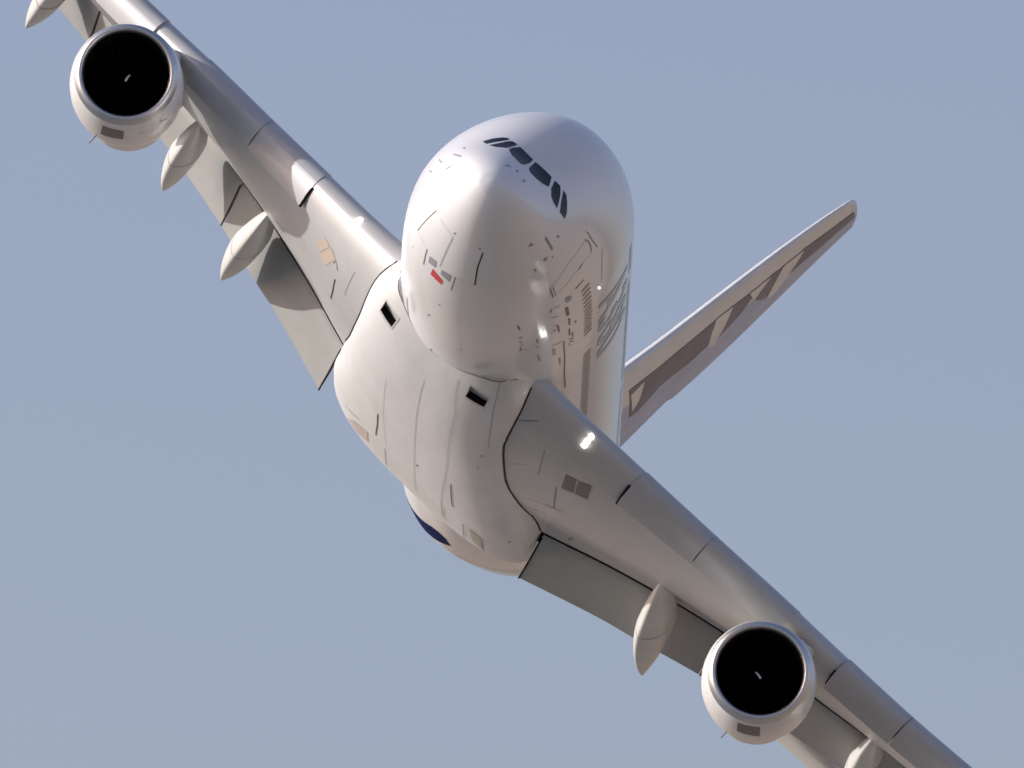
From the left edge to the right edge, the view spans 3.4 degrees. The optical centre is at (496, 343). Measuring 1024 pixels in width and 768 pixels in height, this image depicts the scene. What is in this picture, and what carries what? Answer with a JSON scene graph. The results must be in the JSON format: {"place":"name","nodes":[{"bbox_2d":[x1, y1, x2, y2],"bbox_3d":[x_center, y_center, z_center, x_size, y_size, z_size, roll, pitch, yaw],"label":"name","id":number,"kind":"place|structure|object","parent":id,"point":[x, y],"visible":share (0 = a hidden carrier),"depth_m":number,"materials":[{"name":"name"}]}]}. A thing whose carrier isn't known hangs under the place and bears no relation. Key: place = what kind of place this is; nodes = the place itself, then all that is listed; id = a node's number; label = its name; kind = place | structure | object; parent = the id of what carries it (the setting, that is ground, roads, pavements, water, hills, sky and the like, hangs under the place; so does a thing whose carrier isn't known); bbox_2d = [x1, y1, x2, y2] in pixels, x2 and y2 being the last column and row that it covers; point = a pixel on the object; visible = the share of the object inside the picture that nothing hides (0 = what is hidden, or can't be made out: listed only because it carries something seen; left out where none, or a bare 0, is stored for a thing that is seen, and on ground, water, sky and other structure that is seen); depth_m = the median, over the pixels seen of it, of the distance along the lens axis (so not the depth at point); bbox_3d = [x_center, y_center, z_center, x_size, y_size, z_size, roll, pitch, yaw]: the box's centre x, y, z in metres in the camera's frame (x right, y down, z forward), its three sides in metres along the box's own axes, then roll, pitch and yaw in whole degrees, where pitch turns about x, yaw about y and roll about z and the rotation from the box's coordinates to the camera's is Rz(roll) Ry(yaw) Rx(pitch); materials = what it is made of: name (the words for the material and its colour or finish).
{"place":"outdoors","nodes":[
{"label":"outdoors","id":0,"kind":"place"},
{"bbox_2d":[25,0,971,767],"bbox_3d":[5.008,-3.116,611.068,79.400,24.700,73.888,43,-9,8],"label":"airliner","id":1,"kind":"object","parent":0,"point":[501,402],"visible":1,"depth_m":597.01,"materials":[{"name":"white paint"}]},
{"bbox_2d":[0,0,1023,767],"label":"sky","id":2,"kind":"structure","parent":0,"point":[205,563],"materials":[{"name":"blue"}]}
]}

